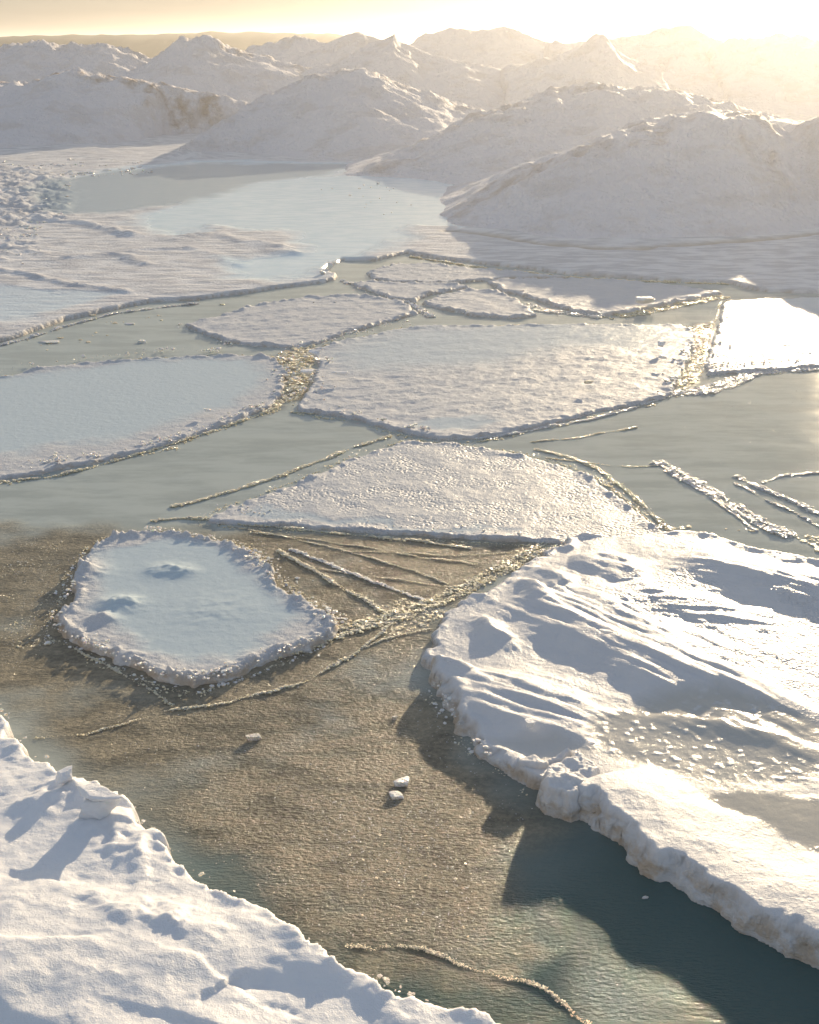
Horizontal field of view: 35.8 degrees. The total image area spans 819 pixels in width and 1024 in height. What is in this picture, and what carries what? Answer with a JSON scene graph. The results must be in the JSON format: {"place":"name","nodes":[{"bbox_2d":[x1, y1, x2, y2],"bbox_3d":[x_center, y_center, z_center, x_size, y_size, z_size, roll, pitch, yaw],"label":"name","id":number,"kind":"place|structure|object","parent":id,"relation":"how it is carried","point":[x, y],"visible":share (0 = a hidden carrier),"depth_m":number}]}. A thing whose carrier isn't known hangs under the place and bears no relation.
{"place":"outdoors","nodes":[
{"label":"outdoors","id":0,"kind":"place"},
{"bbox_2d":[0,31,343,57],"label":"hills","id":1,"kind":"structure","parent":0,"point":[150,45],"depth_m":237.93},
{"bbox_2d":[295,31,379,67],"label":"ice mound","id":2,"kind":"object","parent":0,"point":[346,45],"visible":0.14,"depth_m":99.59},
{"bbox_2d":[0,237,818,1023],"bbox_3d":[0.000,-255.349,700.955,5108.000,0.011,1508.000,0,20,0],"label":"water","id":3,"kind":"structure","parent":0,"point":[572,919],"depth_m":9.89},
{"bbox_2d":[38,340,59,342],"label":"ice chunk","id":4,"kind":"object","parent":3,"relation":"on","point":[52,341],"visible":1,"depth_m":22.38},
{"bbox_2d":[0,302,198,345],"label":"ice ridge","id":5,"kind":"structure","parent":3,"relation":"on","point":[57,328],"depth_m":24.01},
{"bbox_2d":[34,708,171,738],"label":"ice ridge","id":6,"kind":"structure","parent":3,"relation":"on","point":[104,728],"depth_m":9.80},
{"bbox_2d":[0,67,249,148],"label":"ice mound","id":7,"kind":"object","parent":3,"relation":"on","point":[76,105],"visible":0.79,"depth_m":67.17},
{"bbox_2d":[75,648,174,706],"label":"ice ridge","id":8,"kind":"structure","parent":3,"relation":"on","point":[119,672],"depth_m":10.69},
{"bbox_2d":[0,406,278,482],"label":"ice ridge","id":9,"kind":"structure","parent":3,"relation":"on","point":[157,448],"depth_m":16.37},
{"bbox_2d":[0,347,310,484],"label":"ice floe","id":10,"kind":"object","parent":3,"relation":"on","point":[62,417],"visible":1,"depth_m":18.47},
{"bbox_2d":[41,526,350,698],"bbox_3d":[-2.262,0.818,12.110,2.739,0.325,3.752,-16,26,-36],"label":"ice floe","id":11,"kind":"object","parent":3,"relation":"on","point":[174,607],"visible":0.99,"depth_m":11.69},
{"bbox_2d":[150,516,241,524],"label":"ice ridge","id":12,"kind":"structure","parent":3,"relation":"on","point":[187,517],"depth_m":14.09},
{"bbox_2d":[0,704,499,1023],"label":"snow bank","id":13,"kind":"structure","parent":3,"relation":"on","point":[117,915],"depth_m":6.63},
{"bbox_2d":[55,765,71,783],"bbox_3d":[-2.191,1.684,8.074,0.120,0.108,0.103,-16,26,-37],"label":"ice chunk","id":14,"kind":"object","parent":13,"relation":"on","point":[63,775],"visible":1,"depth_m":8.04},
{"bbox_2d":[79,791,120,819],"bbox_3d":[-1.915,1.826,7.814,0.258,0.188,0.162,-11,23,-28],"label":"ice chunk","id":15,"kind":"object","parent":13,"relation":"on","point":[98,810],"visible":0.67,"depth_m":7.74},
{"bbox_2d":[75,783,122,801],"bbox_3d":[-1.914,1.739,7.758,0.350,0.080,0.140,17,26,38],"label":"ice chunk","id":16,"kind":"object","parent":15,"relation":"on","point":[95,792],"visible":1,"depth_m":7.73},
{"bbox_2d":[245,733,261,741],"bbox_3d":[-1.189,1.734,9.675,0.123,0.077,0.069,-11,23,-28],"label":"ice chunk","id":17,"kind":"object","parent":3,"relation":"on","point":[253,737],"visible":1,"depth_m":9.65},
{"bbox_2d":[169,434,391,507],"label":"ice ridge","id":18,"kind":"structure","parent":3,"relation":"on","point":[330,456],"depth_m":15.43},
{"bbox_2d":[171,619,394,711],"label":"ice ridge","id":19,"kind":"structure","parent":3,"relation":"on","point":[328,667],"depth_m":10.45},
{"bbox_2d":[178,293,417,348],"bbox_3d":[-1.980,-3.674,24.294,3.401,0.251,5.103,14,24,33],"label":"ice floe","id":20,"kind":"object","parent":3,"relation":"on","point":[306,320],"visible":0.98,"depth_m":24.02},
{"bbox_2d":[327,262,333,270],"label":"ice chunk","id":21,"kind":"object","parent":3,"relation":"on","point":[330,265],"visible":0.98,"depth_m":29.18},
{"bbox_2d":[276,549,393,617],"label":"ice ridge","id":22,"kind":"structure","parent":3,"relation":"on","point":[283,553],"depth_m":12.50},
{"bbox_2d":[227,525,447,584],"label":"ice ridge","id":23,"kind":"structure","parent":3,"relation":"on","point":[386,562],"depth_m":13.11},
{"bbox_2d":[218,523,471,548],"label":"ice ridge","id":24,"kind":"structure","parent":3,"relation":"on","point":[291,528],"depth_m":13.64},
{"bbox_2d":[288,548,424,599],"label":"ice ridge","id":25,"kind":"structure","parent":3,"relation":"on","point":[321,560],"depth_m":12.69},
{"bbox_2d":[250,531,477,564],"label":"ice ridge","id":26,"kind":"structure","parent":3,"relation":"on","point":[368,547],"depth_m":13.34},
{"bbox_2d":[318,568,453,587],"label":"ice ridge","id":27,"kind":"structure","parent":3,"relation":"on","point":[383,577],"depth_m":12.54},
{"bbox_2d":[340,280,435,317],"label":"ice ridge","id":28,"kind":"structure","parent":3,"relation":"on","point":[415,306],"depth_m":25.17},
{"bbox_2d":[389,791,403,799],"bbox_3d":[-0.094,2.003,8.936,0.095,0.046,0.076,-6,21,-15],"label":"ice chunk","id":29,"kind":"object","parent":3,"relation":"on","point":[395,795],"visible":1,"depth_m":8.92},
{"bbox_2d":[364,628,431,647],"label":"ice ridge","id":30,"kind":"structure","parent":3,"relation":"on","point":[390,637],"depth_m":11.31},
{"bbox_2d":[393,776,409,786],"bbox_3d":[-0.059,1.941,9.107,0.120,0.072,0.108,0,20,0],"label":"ice chunk","id":31,"kind":"object","parent":3,"relation":"on","point":[401,781],"visible":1,"depth_m":9.06},
{"bbox_2d":[257,542,554,666],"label":"ice ridge","id":32,"kind":"structure","parent":3,"relation":"on","point":[397,614],"depth_m":12.03},
{"bbox_2d":[2,400,812,958],"bbox_3d":[0.658,-0.116,14.651,7.274,0.013,14.198,12,23,29],"label":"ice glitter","id":33,"kind":"object","parent":3,"relation":"on","point":[352,758],"visible":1,"depth_m":8.83},
{"bbox_2d":[346,279,468,302],"bbox_3d":[-0.215,-4.757,27.200,2.428,0.256,2.333,14,25,33],"label":"ice floe","id":34,"kind":"object","parent":3,"relation":"on","point":[413,291],"visible":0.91,"depth_m":27.02},
{"bbox_2d":[1,300,818,936],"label":"brash ice","id":35,"kind":"structure","parent":3,"relation":"on","point":[295,364],"depth_m":19.27},
{"bbox_2d":[341,550,511,555],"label":"ice ridge","id":36,"kind":"structure","parent":3,"relation":"on","point":[431,554],"depth_m":13.16},
{"bbox_2d":[198,437,672,547],"bbox_3d":[0.604,-0.257,15.134,5.385,0.231,3.763,4,21,11],"label":"ice floe","id":37,"kind":"object","parent":3,"relation":"on","point":[446,490],"visible":0.91,"depth_m":14.60},
{"bbox_2d":[366,262,565,282],"bbox_3d":[1.117,-5.219,28.438,4.439,0.258,2.686,11,23,28],"label":"ice floe","id":38,"kind":"object","parent":3,"relation":"on","point":[423,272],"visible":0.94,"depth_m":28.65},
{"bbox_2d":[345,943,590,1023],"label":"ice ridge","id":39,"kind":"structure","parent":3,"relation":"on","point":[438,954],"depth_m":7.29},
{"bbox_2d":[421,287,536,318],"bbox_3d":[1.575,-4.144,25.545,2.245,0.260,2.958,-16,26,-37],"label":"ice floe","id":40,"kind":"object","parent":3,"relation":"on","point":[489,303],"visible":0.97,"depth_m":25.38},
{"bbox_2d":[286,320,703,441],"bbox_3d":[1.706,-2.209,20.347,7.349,0.256,7.527,0,20,0],"label":"ice floe","id":41,"kind":"object","parent":3,"relation":"on","point":[450,382],"visible":1,"depth_m":20.02},
{"bbox_2d":[300,369,313,374],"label":"ice chunk","id":42,"kind":"object","parent":41,"relation":"on","point":[308,371],"visible":1,"depth_m":19.73},
{"bbox_2d":[308,349,320,355],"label":"ice chunk","id":43,"kind":"object","parent":41,"relation":"on","point":[314,352],"visible":1,"depth_m":20.87},
{"bbox_2d":[332,371,347,375],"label":"ice chunk","id":44,"kind":"object","parent":41,"relation":"on","point":[344,373],"visible":1,"depth_m":19.62},
{"bbox_2d":[658,341,664,346],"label":"ice chunk","id":45,"kind":"object","parent":41,"relation":"on","point":[661,343],"visible":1,"depth_m":21.48},
{"bbox_2d":[658,355,666,358],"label":"ice chunk","id":46,"kind":"object","parent":41,"relation":"on","point":[662,356],"visible":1,"depth_m":20.59},
{"bbox_2d":[514,748,572,777],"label":"ice block","id":47,"kind":"structure","parent":3,"relation":"on","point":[534,761],"depth_m":9.13},
{"bbox_2d":[522,302,604,318],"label":"ice ridge","id":48,"kind":"structure","parent":3,"relation":"on","point":[557,312],"depth_m":24.78},
{"bbox_2d":[535,750,600,822],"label":"ice block","id":49,"kind":"structure","parent":3,"relation":"on","point":[557,794],"depth_m":8.74},
{"bbox_2d":[409,255,728,284],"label":"ice ridge","id":50,"kind":"structure","parent":3,"relation":"on","point":[532,272],"depth_m":28.49},
{"bbox_2d":[531,426,637,442],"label":"ice ridge","id":51,"kind":"structure","parent":3,"relation":"on","point":[629,428],"depth_m":17.11},
{"bbox_2d":[534,448,674,531],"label":"ice ridge","id":52,"kind":"structure","parent":3,"relation":"on","point":[658,520],"depth_m":15.17},
{"bbox_2d":[487,277,722,315],"bbox_3d":[3.738,-4.674,26.965,3.925,0.263,4.468,-17,26,-38],"label":"ice floe","id":53,"kind":"object","parent":3,"relation":"on","point":[608,296],"visible":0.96,"depth_m":26.55},
{"bbox_2d":[635,296,655,303],"bbox_3d":[4.664,-4.183,25.085,0.406,0.170,0.318,5,21,13],"label":"ice chunk","id":54,"kind":"object","parent":53,"relation":"on","point":[643,299],"visible":1,"depth_m":25.04},
{"bbox_2d":[546,457,670,466],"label":"ice ridge","id":55,"kind":"structure","parent":3,"relation":"on","point":[602,464],"depth_m":15.96},
{"bbox_2d":[420,530,818,969],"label":"ice floe","id":56,"kind":"object","parent":3,"relation":"on","point":[684,695],"visible":0.98,"depth_m":10.00},
{"bbox_2d":[525,718,535,727],"bbox_3d":[0.900,1.588,9.508,0.072,0.057,0.082,-9,22,-23],"label":"ice chunk","id":57,"kind":"object","parent":56,"relation":"on","point":[530,722],"visible":1,"depth_m":9.48},
{"bbox_2d":[586,740,594,745],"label":"ice chunk","id":58,"kind":"object","parent":56,"relation":"on","point":[589,743],"visible":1,"depth_m":9.31},
{"bbox_2d":[599,629,611,633],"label":"ice chunk","id":59,"kind":"object","parent":56,"relation":"on","point":[605,631],"visible":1,"depth_m":10.45},
{"bbox_2d":[474,372,778,439],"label":"ice ridge","id":60,"kind":"structure","parent":3,"relation":"on","point":[551,425],"depth_m":17.93},
{"bbox_2d":[596,480,657,526],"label":"ice ridge","id":61,"kind":"structure","parent":3,"relation":"on","point":[620,495],"depth_m":14.69},
{"bbox_2d":[543,25,725,101],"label":"ice mound","id":62,"kind":"object","parent":3,"relation":"on","point":[678,57],"visible":0.22,"depth_m":97.66},
{"bbox_2d":[603,295,730,318],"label":"ice ridge","id":63,"kind":"structure","parent":3,"relation":"on","point":[683,303],"depth_m":25.36},
{"bbox_2d":[669,474,758,531],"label":"ice ridge","id":64,"kind":"structure","parent":3,"relation":"on","point":[729,511],"depth_m":14.44},
{"bbox_2d":[649,460,795,538],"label":"ice ridge","id":65,"kind":"structure","parent":3,"relation":"on","point":[757,521],"depth_m":14.55},
{"bbox_2d":[673,367,818,395],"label":"ice ridge","id":66,"kind":"structure","parent":3,"relation":"on","point":[735,380],"depth_m":19.71},
{"bbox_2d":[695,297,818,376],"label":"ice floe","id":67,"kind":"object","parent":3,"relation":"on","point":[767,334],"visible":1,"depth_m":22.64},
{"bbox_2d":[705,33,818,116],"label":"ice mound","id":68,"kind":"object","parent":3,"relation":"on","point":[776,73],"visible":0.66,"depth_m":92.38},
{"bbox_2d":[732,475,818,514],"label":"ice ridge","id":69,"kind":"structure","parent":3,"relation":"on","point":[807,508],"depth_m":14.80},
{"bbox_2d":[733,482,818,526],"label":"ice ridge","id":70,"kind":"structure","parent":3,"relation":"on","point":[777,504],"depth_m":14.48},
{"bbox_2d":[761,471,818,483],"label":"ice ridge","id":71,"kind":"structure","parent":3,"relation":"on","point":[789,474],"depth_m":15.53},
{"bbox_2d":[0,114,818,342],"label":"lake ice field","id":72,"kind":"structure","parent":0,"point":[176,224],"depth_m":33.53},
{"bbox_2d":[0,39,152,82],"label":"ice mound","id":73,"kind":"object","parent":72,"relation":"on","point":[29,61],"visible":0.35,"depth_m":90.80},
{"bbox_2d":[131,35,311,102],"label":"ice mound","id":74,"kind":"object","parent":72,"relation":"on","point":[208,63],"visible":0.38,"depth_m":86.45},
{"bbox_2d":[245,35,324,63],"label":"ice mound","id":75,"kind":"object","parent":72,"relation":"on","point":[293,49],"visible":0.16,"depth_m":103.40},
{"bbox_2d":[179,68,484,160],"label":"ice mound","id":76,"kind":"object","parent":72,"relation":"on","point":[350,114],"visible":0.55,"depth_m":60.02},
{"bbox_2d":[300,34,505,110],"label":"ice mound","id":77,"kind":"object","parent":72,"relation":"on","point":[393,57],"visible":0.43,"depth_m":86.04},
{"bbox_2d":[0,114,811,263],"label":"ice rubble","id":78,"kind":"object","parent":72,"relation":"on","point":[27,227],"visible":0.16,"depth_m":49.52},
{"bbox_2d":[409,26,550,68],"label":"ice mound","id":79,"kind":"object","parent":72,"relation":"on","point":[501,47],"visible":0.3,"depth_m":107.69},
{"bbox_2d":[343,82,804,184],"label":"ice mound","id":80,"kind":"object","parent":72,"relation":"on","point":[479,144],"visible":0.41,"depth_m":51.24},
{"bbox_2d":[501,33,670,103],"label":"ice mound","id":81,"kind":"object","parent":72,"relation":"on","point":[596,57],"visible":0.43,"depth_m":83.20},
{"bbox_2d":[439,110,818,238],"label":"ice mound","id":82,"kind":"object","parent":72,"relation":"on","point":[712,173],"visible":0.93,"depth_m":35.98},
{"bbox_2d":[0,0,818,44],"label":"sky","id":83,"kind":"structure","parent":0,"point":[564,21]}
]}

